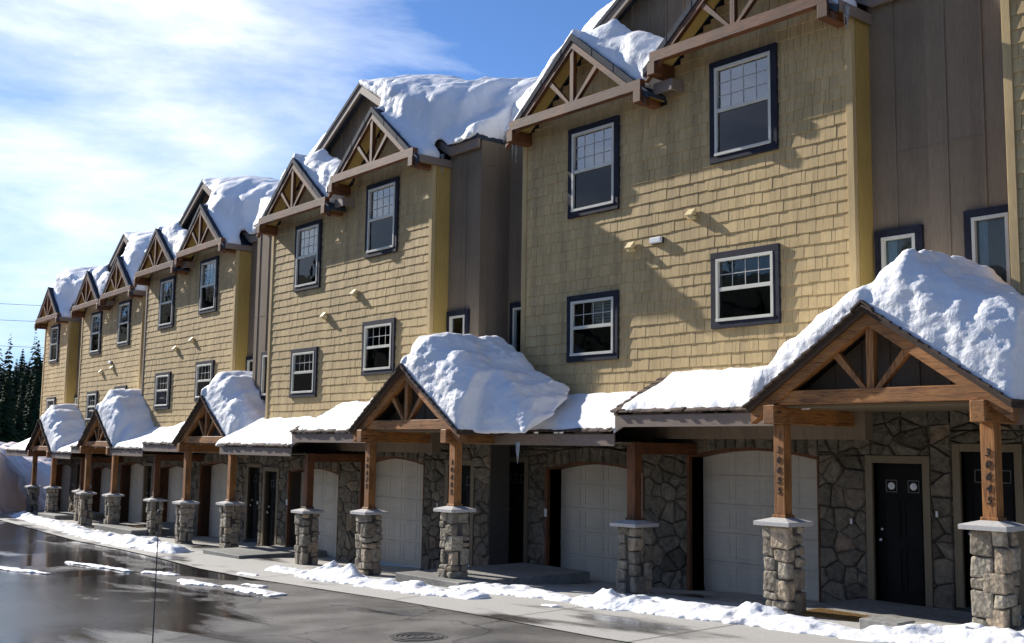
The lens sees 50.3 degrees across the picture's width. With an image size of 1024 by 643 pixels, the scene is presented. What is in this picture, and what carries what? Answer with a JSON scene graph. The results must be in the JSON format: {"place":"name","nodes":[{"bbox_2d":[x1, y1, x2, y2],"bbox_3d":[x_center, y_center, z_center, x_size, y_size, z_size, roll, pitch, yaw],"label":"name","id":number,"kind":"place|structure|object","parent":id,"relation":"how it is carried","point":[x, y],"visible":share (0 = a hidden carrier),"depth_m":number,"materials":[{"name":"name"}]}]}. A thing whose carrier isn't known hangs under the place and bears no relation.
{"place":"outdoors","nodes":[
{"label":"outdoors","id":0,"kind":"place"},
{"bbox_2d":[127,525,145,527],"bbox_3d":[-11.918,6.539,34.865,0.500,0.026,0.800,6,-9,-40],"label":"door mat","id":1,"kind":"object","parent":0,"point":[137,526],"depth_m":34.72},
{"bbox_2d":[0,0,612,370],"label":"sky","id":2,"kind":"structure","parent":0,"point":[114,114],"materials":[{"name":"blue"}]},
{"bbox_2d":[0,520,631,642],"bbox_3d":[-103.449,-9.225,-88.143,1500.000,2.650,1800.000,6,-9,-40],"label":"road","id":3,"kind":"structure","parent":0,"point":[63,602],"depth_m":15.46,"materials":[{"name":"grey asphalt"}]},
{"bbox_2d":[0,361,19,442],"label":"conifer tree","id":4,"kind":"object","parent":3,"relation":"on","point":[7,410],"visible":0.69,"depth_m":73.83,"materials":[{"name":"green plant"}]},
{"bbox_2d":[11,359,19,405],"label":"conifer tree","id":5,"kind":"object","parent":3,"relation":"on","point":[16,382],"visible":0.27,"depth_m":95.08,"materials":[{"name":"green plant"}]},
{"bbox_2d":[13,387,26,441],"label":"conifer tree","id":6,"kind":"object","parent":3,"relation":"on","point":[18,422],"visible":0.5,"depth_m":75.94,"materials":[{"name":"green plant"}]},
{"bbox_2d":[13,362,29,413],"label":"conifer tree","id":7,"kind":"object","parent":3,"relation":"on","point":[24,380],"visible":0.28,"depth_m":91.87,"materials":[{"name":"green plant"}]},
{"bbox_2d":[0,442,51,513],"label":"snow bank","id":8,"kind":"structure","parent":3,"relation":"on","point":[15,474],"depth_m":48.39,"materials":[{"name":"white snow"}]},
{"bbox_2d":[0,566,51,573],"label":"slush","id":9,"kind":"object","parent":3,"relation":"on","point":[12,569],"visible":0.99,"depth_m":22.26,"materials":[{"name":"white snow"}]},
{"bbox_2d":[23,369,40,438],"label":"conifer tree","id":10,"kind":"object","parent":3,"relation":"on","point":[32,416],"visible":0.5,"depth_m":77.98,"materials":[{"name":"green plant"}]},
{"bbox_2d":[21,340,42,427],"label":"conifer tree","id":11,"kind":"object","parent":3,"relation":"on","point":[38,372],"visible":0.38,"depth_m":83.52,"materials":[{"name":"green plant"}]},
{"bbox_2d":[5,287,81,511],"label":"townhouse","id":12,"kind":"structure","parent":3,"relation":"on","point":[61,361],"depth_m":47.28,"materials":[{"name":"beige wood"}]},
{"bbox_2d":[8,438,40,451],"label":"roof snow","id":13,"kind":"structure","parent":12,"relation":"on","point":[22,445],"depth_m":47.56,"materials":[{"name":"white snow"}]},
{"bbox_2d":[46,397,55,410],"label":"window","id":14,"kind":"structure","parent":12,"relation":"in","point":[50,401],"depth_m":47.77,"materials":[{"name":"glass"}]},
{"bbox_2d":[49,324,60,363],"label":"window","id":15,"kind":"structure","parent":12,"relation":"in","point":[55,329],"depth_m":47.95,"materials":[{"name":"glass"}]},
{"bbox_2d":[60,465,70,511],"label":"garage door","id":16,"kind":"structure","parent":12,"relation":"in","point":[65,483],"depth_m":48.78,"materials":[{"name":"beige metal"}]},
{"bbox_2d":[52,266,97,316],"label":"roof snow","id":17,"kind":"structure","parent":12,"relation":"on","point":[67,285],"depth_m":47.34,"materials":[{"name":"white snow"}]},
{"bbox_2d":[74,395,77,403],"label":"window","id":18,"kind":"structure","parent":12,"relation":"in","point":[75,396],"depth_m":46.18,"materials":[{"name":"glass"}]},
{"bbox_2d":[64,561,130,571],"bbox_3d":[-8.847,5.227,23.336,2.951,0.113,0.276,-5,-9,43],"label":"slush","id":19,"kind":"object","parent":3,"relation":"on","point":[102,566],"visible":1,"depth_m":23.15,"materials":[{"name":"white snow"}]},
{"bbox_2d":[50,233,146,522],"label":"townhouse","id":20,"kind":"structure","parent":3,"relation":"on","point":[112,315],"depth_m":41.83,"materials":[{"name":"beige wood"}]},
{"bbox_2d":[52,438,79,453],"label":"roof snow","id":21,"kind":"structure","parent":20,"relation":"on","point":[66,447],"depth_m":42.03,"materials":[{"name":"white snow"}]},
{"bbox_2d":[85,391,98,422],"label":"window","id":22,"kind":"structure","parent":20,"relation":"in","point":[92,397],"depth_m":43.10,"materials":[{"name":"plastic"}]},
{"bbox_2d":[89,310,102,354],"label":"window","id":23,"kind":"structure","parent":20,"relation":"in","point":[96,317],"depth_m":43.32,"materials":[{"name":"glass"}]},
{"bbox_2d":[99,467,110,512],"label":"garage door","id":24,"kind":"structure","parent":20,"relation":"in","point":[106,472],"depth_m":44.45,"materials":[{"name":"beige metal"}]},
{"bbox_2d":[114,385,126,388],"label":"window","id":25,"kind":"structure","parent":20,"relation":"in","point":[124,386],"depth_m":40.23,"materials":[{"name":"plastic"}]},
{"bbox_2d":[88,230,154,294],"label":"roof snow","id":26,"kind":"structure","parent":20,"relation":"on","point":[135,248],"depth_m":40.66,"materials":[{"name":"white snow"}]},
{"bbox_2d":[116,299,131,346],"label":"window","id":27,"kind":"structure","parent":20,"relation":"in","point":[124,313],"depth_m":40.66,"materials":[{"name":"glass"}]},
{"bbox_2d":[128,463,143,522],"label":"garage door","id":28,"kind":"structure","parent":20,"relation":"in","point":[136,478],"depth_m":41.47,"materials":[{"name":"white metal"}]},
{"bbox_2d":[152,510,160,642],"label":"antenna","id":29,"kind":"object","parent":3,"relation":"on","point":[158,511],"visible":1,"depth_m":4.07,"materials":[{"name":"metal"}]},
{"bbox_2d":[141,571,178,575],"bbox_3d":[-6.980,5.008,21.727,1.238,0.102,0.260,-5,-9,41],"label":"slush","id":30,"kind":"object","parent":3,"relation":"on","point":[162,573],"visible":0.94,"depth_m":21.57,"materials":[{"name":"white snow"}]},
{"bbox_2d":[108,179,260,541],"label":"townhouse","id":31,"kind":"structure","parent":3,"relation":"on","point":[199,313],"depth_m":34.39,"materials":[{"name":"beige wood"}]},
{"bbox_2d":[114,426,171,449],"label":"roof snow","id":32,"kind":"structure","parent":31,"relation":"on","point":[137,441],"depth_m":35.17,"materials":[{"name":"white snow"}]},
{"bbox_2d":[145,466,151,521],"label":"door","id":33,"kind":"structure","parent":31,"relation":"in","point":[150,467],"depth_m":38.64,"materials":[{"name":"metal"}]},
{"bbox_2d":[153,371,171,409],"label":"window","id":34,"kind":"structure","parent":31,"relation":"in","point":[162,393],"depth_m":35.92,"materials":[{"name":"glass"}]},
{"bbox_2d":[157,275,175,329],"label":"window","id":35,"kind":"structure","parent":31,"relation":"in","point":[167,292],"depth_m":36.25,"materials":[{"name":"glass"}]},
{"bbox_2d":[144,421,201,444],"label":"roof snow","id":36,"kind":"structure","parent":31,"relation":"on","point":[168,434],"depth_m":33.16,"materials":[{"name":"white snow"}]},
{"bbox_2d":[167,466,182,522],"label":"garage door","id":37,"kind":"structure","parent":31,"relation":"in","point":[175,485],"depth_m":37.35,"materials":[{"name":"white metal"}]},
{"bbox_2d":[194,360,214,401],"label":"window","id":38,"kind":"structure","parent":31,"relation":"in","point":[204,370],"depth_m":33.46,"materials":[{"name":"glass"}]},
{"bbox_2d":[198,256,219,314],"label":"window","id":39,"kind":"structure","parent":31,"relation":"in","point":[209,268],"depth_m":33.66,"materials":[{"name":"glass"}]},
{"bbox_2d":[157,175,279,258],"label":"roof snow","id":40,"kind":"structure","parent":31,"relation":"on","point":[232,203],"depth_m":33.16,"materials":[{"name":"white snow"}]},
{"bbox_2d":[209,463,227,537],"bbox_3d":[-8.875,5.573,34.036,0.066,2.473,2.500,6,-8,-38],"label":"garage door","id":41,"kind":"structure","parent":31,"relation":"in","point":[219,472],"depth_m":34.58,"materials":[{"name":"white metal"}]},
{"bbox_2d":[245,356,252,370],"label":"window","id":42,"kind":"structure","parent":31,"relation":"in","point":[249,360],"depth_m":31.89,"materials":[{"name":"plastic"}]},
{"bbox_2d":[250,467,259,538],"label":"door","id":43,"kind":"structure","parent":31,"relation":"in","point":[256,471],"depth_m":31.99,"materials":[{"name":"wood"}]},
{"bbox_2d":[177,578,221,586],"bbox_3d":[-5.744,4.697,19.610,0.413,0.105,1.639,6,-9,-40],"label":"slush","id":44,"kind":"object","parent":3,"relation":"on","point":[182,581],"visible":1,"depth_m":19.42,"materials":[{"name":"white snow"}]},
{"bbox_2d":[221,584,287,595],"bbox_3d":[-4.374,4.468,18.142,0.401,0.133,2.211,6,-9,-40],"label":"slush","id":45,"kind":"object","parent":3,"relation":"on","point":[259,591],"visible":1,"depth_m":17.85,"materials":[{"name":"white snow"}]},
{"bbox_2d":[242,583,267,587],"bbox_3d":[-4.505,4.598,19.031,0.182,0.076,0.831,6,-9,-40],"label":"slush","id":46,"kind":"object","parent":3,"relation":"on","point":[255,585],"visible":1,"depth_m":18.88,"materials":[{"name":"white snow"}]},
{"bbox_2d":[217,81,509,569],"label":"townhouse","id":47,"kind":"structure","parent":3,"relation":"on","point":[371,276],"depth_m":24.22,"materials":[{"name":"beige wood"}]},
{"bbox_2d":[215,416,312,446],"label":"roof snow","id":48,"kind":"structure","parent":47,"relation":"on","point":[270,430],"depth_m":25.80,"materials":[{"name":"white snow"}]},
{"bbox_2d":[260,351,267,399],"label":"window","id":49,"kind":"structure","parent":47,"relation":"in","point":[263,371],"depth_m":28.49,"materials":[{"name":"plastic"}]},
{"bbox_2d":[267,471,276,545],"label":"door","id":50,"kind":"structure","parent":47,"relation":"in","point":[273,475],"depth_m":28.56,"materials":[{"name":"metal"}]},
{"bbox_2d":[289,346,318,397],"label":"window","id":51,"kind":"structure","parent":47,"relation":"in","point":[304,361],"depth_m":26.03,"materials":[{"name":"plastic"}]},
{"bbox_2d":[293,219,322,291],"bbox_3d":[-4.903,-1.573,26.384,0.172,1.640,1.254,6,-8,-39],"label":"window","id":52,"kind":"structure","parent":47,"relation":"in","point":[308,236],"depth_m":26.36,"materials":[{"name":"plastic"}]},
{"bbox_2d":[300,469,337,556],"bbox_3d":[-4.623,4.650,26.931,0.064,2.180,2.373,6,-8,-39],"label":"garage door","id":53,"kind":"structure","parent":47,"relation":"in","point":[325,489],"depth_m":26.82,"materials":[{"name":"white metal"}]},
{"bbox_2d":[298,400,368,432],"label":"roof snow","id":54,"kind":"structure","parent":47,"relation":"on","point":[343,416],"depth_m":23.37,"materials":[{"name":"white snow"}]},
{"bbox_2d":[361,318,395,375],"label":"window","id":55,"kind":"structure","parent":47,"relation":"in","point":[378,354],"depth_m":23.57,"materials":[{"name":"glass"}]},
{"bbox_2d":[364,176,399,258],"bbox_3d":[-2.820,-2.262,23.934,0.172,1.640,1.273,6,-8,-39],"label":"window","id":56,"kind":"structure","parent":47,"relation":"in","point":[382,198],"depth_m":23.90,"materials":[{"name":"glass"}]},
{"bbox_2d":[253,74,538,226],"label":"roof snow","id":57,"kind":"structure","parent":47,"relation":"on","point":[422,113],"depth_m":23.20,"materials":[{"name":"white snow"}]},
{"bbox_2d":[375,459,422,567],"bbox_3d":[-2.407,4.184,24.291,0.064,2.413,2.411,6,-8,-39],"label":"garage door","id":58,"kind":"structure","parent":47,"relation":"in","point":[399,482],"depth_m":24.33,"materials":[{"name":"white metal"}]},
{"bbox_2d":[440,154,444,173],"bbox_3d":[-1.444,-3.267,22.659,0.081,0.420,0.093,6,-9,-40],"label":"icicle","id":59,"kind":"object","parent":47,"relation":"hanging from","point":[442,156],"visible":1,"depth_m":22.65,"materials":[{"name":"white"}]},
{"bbox_2d":[446,309,469,333],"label":"window","id":60,"kind":"structure","parent":47,"relation":"in","point":[458,321],"depth_m":22.10,"materials":[{"name":"plastic"}]},
{"bbox_2d":[461,465,470,564],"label":"door","id":61,"kind":"structure","parent":47,"relation":"in","point":[466,469],"depth_m":22.23,"materials":[{"name":"wood"}]},
{"bbox_2d":[389,632,447,641],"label":"manhole cover","id":62,"kind":"object","parent":3,"relation":"on","point":[416,636],"visible":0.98,"depth_m":12.54,"materials":[{"name":"metal"}]},
{"bbox_2d":[482,0,955,609],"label":"townhouse","id":63,"kind":"structure","parent":3,"relation":"on","point":[744,184],"depth_m":17.80,"materials":[{"name":"beige wood"}]},
{"bbox_2d":[511,145,516,161],"bbox_3d":[0.044,-3.298,21.593,0.056,0.420,0.159,6,-9,-40],"label":"icicle","id":64,"kind":"object","parent":63,"relation":"hanging from","point":[515,152],"visible":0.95,"depth_m":21.55,"materials":[{"name":"white"}]},
{"bbox_2d":[509,302,520,351],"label":"window","id":65,"kind":"structure","parent":63,"relation":"in","point":[515,308],"depth_m":21.89,"materials":[{"name":"plastic"}]},
{"bbox_2d":[508,462,523,563],"bbox_3d":[0.105,3.890,22.115,0.124,2.060,0.680,6,-9,-40],"label":"door","id":66,"kind":"structure","parent":63,"relation":"in","point":[516,484],"depth_m":22.15,"materials":[{"name":"metal"}]},
{"bbox_2d":[515,442,520,463],"bbox_3d":[0.097,2.201,18.276,0.100,0.360,0.139,1,-7,-4],"label":"icicle","id":67,"kind":"object","parent":63,"relation":"hanging from","point":[517,448],"visible":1,"depth_m":18.25,"materials":[{"name":"white"}]},
{"bbox_2d":[506,391,636,433],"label":"roof snow","id":68,"kind":"structure","parent":63,"relation":"on","point":[591,410],"depth_m":18.55,"materials":[{"name":"white snow"}]},
{"bbox_2d":[566,290,619,362],"bbox_3d":[1.476,0.102,19.647,0.178,1.220,1.300,6,-9,-40],"label":"window","id":69,"kind":"structure","parent":63,"relation":"in","point":[593,319],"depth_m":19.61,"materials":[{"name":"glass"}]},
{"bbox_2d":[567,115,619,218],"bbox_3d":[1.517,-2.798,19.980,0.178,1.700,1.300,6,-9,-40],"label":"window","id":70,"kind":"structure","parent":63,"relation":"in","point":[593,148],"depth_m":19.94,"materials":[{"name":"plastic"}]},
{"bbox_2d":[561,464,626,582],"bbox_3d":[1.784,3.772,20.541,0.066,2.319,2.460,6,-9,-40],"label":"garage door","id":71,"kind":"structure","parent":63,"relation":"in","point":[594,496],"depth_m":20.78,"materials":[{"name":"white metal"}]},
{"bbox_2d":[504,0,856,132],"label":"roof snow","id":72,"kind":"structure","parent":63,"relation":"on","point":[618,44],"depth_m":19.47,"materials":[{"name":"white snow"}]},
{"bbox_2d":[618,366,810,414],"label":"roof snow","id":73,"kind":"structure","parent":63,"relation":"on","point":[727,387],"depth_m":16.81,"materials":[{"name":"white snow"}]},
{"bbox_2d":[709,42,778,164],"bbox_3d":[3.721,-3.458,17.473,0.178,1.700,1.320,6,-9,-40],"label":"window","id":74,"kind":"structure","parent":63,"relation":"in","point":[743,87],"depth_m":17.43,"materials":[{"name":"glass"}]},
{"bbox_2d":[710,243,781,328],"bbox_3d":[3.680,-0.533,17.137,0.178,1.230,1.320,6,-9,-40],"label":"window","id":75,"kind":"structure","parent":63,"relation":"in","point":[750,293],"depth_m":17.12,"materials":[{"name":"glass"}]},
{"bbox_2d":[703,451,818,600],"bbox_3d":[4.129,3.273,17.847,0.066,2.476,2.500,6,-9,-40],"label":"garage door","id":76,"kind":"structure","parent":63,"relation":"in","point":[738,487],"depth_m":18.09,"materials":[{"name":"white metal"}]},
{"bbox_2d":[843,4,849,28],"bbox_3d":[4.841,-4.398,15.812,0.097,0.360,0.143,6,-9,-40],"label":"icicle","id":77,"kind":"object","parent":63,"relation":"hanging from","point":[846,13],"visible":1,"depth_m":15.78,"materials":[{"name":"white"}]},
{"bbox_2d":[874,224,924,278],"bbox_3d":[5.560,-0.634,15.589,0.178,1.410,0.740,6,-9,-40],"label":"window","id":78,"kind":"structure","parent":63,"relation":"in","point":[885,241],"depth_m":15.74,"materials":[{"name":"plastic"}]},
{"bbox_2d":[877,463,925,605],"bbox_3d":[5.628,3.082,15.722,0.124,2.060,0.790,6,-9,-40],"label":"door","id":79,"kind":"structure","parent":63,"relation":"in","point":[899,485],"depth_m":15.75,"materials":[{"name":"wood"}]},
{"bbox_2d":[924,0,1023,618],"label":"townhouse","id":80,"kind":"structure","parent":3,"relation":"on","point":[974,54],"depth_m":14.91,"materials":[{"name":"brown wood"}]},
{"bbox_2d":[963,204,1010,284],"bbox_3d":[6.434,-0.882,14.593,0.178,1.300,0.720,6,-9,-40],"label":"window","id":81,"kind":"structure","parent":80,"relation":"in","point":[976,237],"depth_m":14.73,"materials":[{"name":"plastic"}]},
{"bbox_2d":[964,452,1018,604],"bbox_3d":[6.495,2.800,14.738,0.124,2.060,0.750,6,-9,-40],"label":"door","id":82,"kind":"structure","parent":80,"relation":"in","point":[972,460],"depth_m":14.94,"materials":[{"name":"wood"}]},
{"bbox_2d":[0,510,1023,642],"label":"pavement","id":83,"kind":"structure","parent":0,"point":[631,626],"depth_m":15.89,"materials":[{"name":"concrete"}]},
{"bbox_2d":[24,419,101,513],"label":"entrance porch","id":84,"kind":"object","parent":83,"relation":"on","point":[38,437],"visible":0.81,"depth_m":44.47,"materials":[{"name":"stone"}]},
{"bbox_2d":[40,404,85,451],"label":"porch snow","id":85,"kind":"structure","parent":84,"relation":"on","point":[63,424],"depth_m":43.33,"materials":[{"name":"white snow"}]},
{"bbox_2d":[38,511,105,519],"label":"stoop","id":86,"kind":"object","parent":83,"relation":"on","point":[70,515],"visible":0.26,"depth_m":41.80,"materials":[{"name":"concrete"}]},
{"bbox_2d":[10,511,194,553],"bbox_3d":[-13.871,6.546,34.881,1.218,0.551,20.343,5,-8,-34],"label":"snow bank strip","id":87,"kind":"object","parent":83,"relation":"on","point":[144,543],"visible":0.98,"depth_m":30.77,"materials":[{"name":"white snow"}]},
{"bbox_2d":[76,409,168,524],"bbox_3d":[-13.399,5.177,37.720,2.295,4.212,3.660,6,-8,-38],"label":"entrance porch","id":88,"kind":"object","parent":83,"relation":"on","point":[94,435],"visible":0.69,"depth_m":37.64,"materials":[{"name":"wood"}]},
{"bbox_2d":[96,389,153,446],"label":"porch snow","id":89,"kind":"structure","parent":88,"relation":"on","point":[124,414],"depth_m":36.43,"materials":[{"name":"white snow"}]},
{"bbox_2d":[94,522,196,535],"bbox_3d":[-11.677,6.853,35.238,2.500,0.500,3.100,6,-9,-40],"label":"stoop","id":90,"kind":"object","parent":83,"relation":"on","point":[168,528],"visible":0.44,"depth_m":34.43,"materials":[{"name":"concrete"}]},
{"bbox_2d":[171,395,245,547],"bbox_3d":[-7.447,4.133,29.536,2.294,4.178,3.660,6,-8,-39],"label":"entrance porch","id":91,"kind":"object","parent":83,"relation":"on","point":[200,425],"visible":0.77,"depth_m":29.48,"materials":[{"name":"wood"}]},
{"bbox_2d":[184,371,264,435],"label":"porch snow","id":92,"kind":"structure","parent":91,"relation":"on","point":[234,401],"depth_m":28.36,"materials":[{"name":"white snow"}]},
{"bbox_2d":[236,572,258,575],"bbox_3d":[-5.152,4.927,21.258,0.711,0.076,0.138,-5,-9,42],"label":"slush","id":93,"kind":"object","parent":83,"relation":"on","point":[241,573],"visible":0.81,"depth_m":21.22,"materials":[{"name":"white snow"}]},
{"bbox_2d":[203,545,332,558],"bbox_3d":[-5.848,5.837,26.729,2.800,0.500,1.900,6,-9,-40],"label":"stoop","id":94,"kind":"object","parent":83,"relation":"on","point":[276,551],"visible":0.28,"depth_m":26.17,"materials":[{"name":"concrete"}]},
{"bbox_2d":[265,560,489,599],"bbox_3d":[-2.758,4.571,19.422,0.862,0.464,7.705,5,-8,-35],"label":"snow bank strip","id":95,"kind":"object","parent":83,"relation":"on","point":[349,573],"visible":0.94,"depth_m":18.75,"materials":[{"name":"white snow"}]},
{"bbox_2d":[347,363,504,578],"bbox_3d":[-1.278,2.908,20.605,2.201,4.125,3.511,6,-9,-40],"label":"entrance porch","id":96,"kind":"object","parent":83,"relation":"on","point":[401,407],"visible":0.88,"depth_m":20.35,"materials":[{"name":"wood"}]},
{"bbox_2d":[366,332,569,433],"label":"porch snow","id":97,"kind":"structure","parent":96,"relation":"on","point":[486,384],"depth_m":19.21,"materials":[{"name":"white snow"}]},
{"bbox_2d":[395,562,589,586],"bbox_3d":[-0.327,4.776,19.712,3.050,0.500,1.850,6,-9,-40],"label":"stoop","id":98,"kind":"object","parent":83,"relation":"on","point":[517,573],"visible":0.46,"depth_m":19.41,"materials":[{"name":"concrete"}]},
{"bbox_2d":[449,582,572,601],"bbox_3d":[0.084,4.269,17.275,0.963,0.211,3.185,6,-9,-40],"label":"snow patch","id":99,"kind":"object","parent":83,"relation":"on","point":[525,591],"visible":0.85,"depth_m":17.00,"materials":[{"name":"white snow"}]},
{"bbox_2d":[541,604,562,606],"bbox_3d":[0.548,4.012,15.420,0.182,0.056,0.360,6,-9,-40],"label":"slush","id":100,"kind":"object","parent":83,"relation":"on","point":[552,605],"visible":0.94,"depth_m":15.34,"materials":[{"name":"white snow"}]},
{"bbox_2d":[570,588,1023,642],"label":"snow bank strip","id":101,"kind":"object","parent":83,"relation":"on","point":[760,615],"visible":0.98,"depth_m":12.97,"materials":[{"name":"white snow"}]},
{"bbox_2d":[859,615,914,629],"bbox_3d":[4.377,3.726,12.719,0.390,0.500,0.500,6,-9,-40],"label":"step","id":102,"kind":"object","parent":83,"relation":"on","point":[865,622],"visible":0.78,"depth_m":12.69,"materials":[{"name":"concrete"}]},
{"bbox_2d":[797,598,1023,627],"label":"stoop","id":103,"kind":"object","parent":83,"relation":"on","point":[869,607],"visible":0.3,"depth_m":14.70,"materials":[{"name":"concrete"}]},
{"bbox_2d":[800,608,870,621],"bbox_3d":[4.208,3.807,14.154,0.620,0.026,0.950,6,-8,-36],"label":"door mat","id":104,"kind":"object","parent":103,"relation":"on","point":[832,614],"depth_m":14.12,"materials":[{"name":"brown fabric"}]},
{"bbox_2d":[742,300,1023,630],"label":"entrance porch","id":105,"kind":"object","parent":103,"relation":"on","point":[860,356],"visible":0.88,"depth_m":13.61,"materials":[{"name":"wood"}]},
{"bbox_2d":[747,248,1023,401],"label":"porch snow","id":106,"kind":"structure","parent":105,"relation":"on","point":[965,313],"depth_m":12.99,"materials":[{"name":"white snow"}]},
{"bbox_3d":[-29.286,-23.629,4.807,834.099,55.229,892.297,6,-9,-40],"label":"hill","id":107,"kind":"structure","parent":0,"visible":0},
{"bbox_2d":[0,332,42,394],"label":"forest","id":108,"kind":"object","parent":107,"relation":"on","point":[6,362],"visible":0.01,"depth_m":239.41,"materials":[{"name":"green plant"}]},
{"bbox_2d":[17,349,25,378],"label":"conifer tree","id":109,"kind":"object","parent":107,"relation":"on","point":[22,355],"visible":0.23,"depth_m":154.49,"materials":[{"name":"green plant"}]}
]}

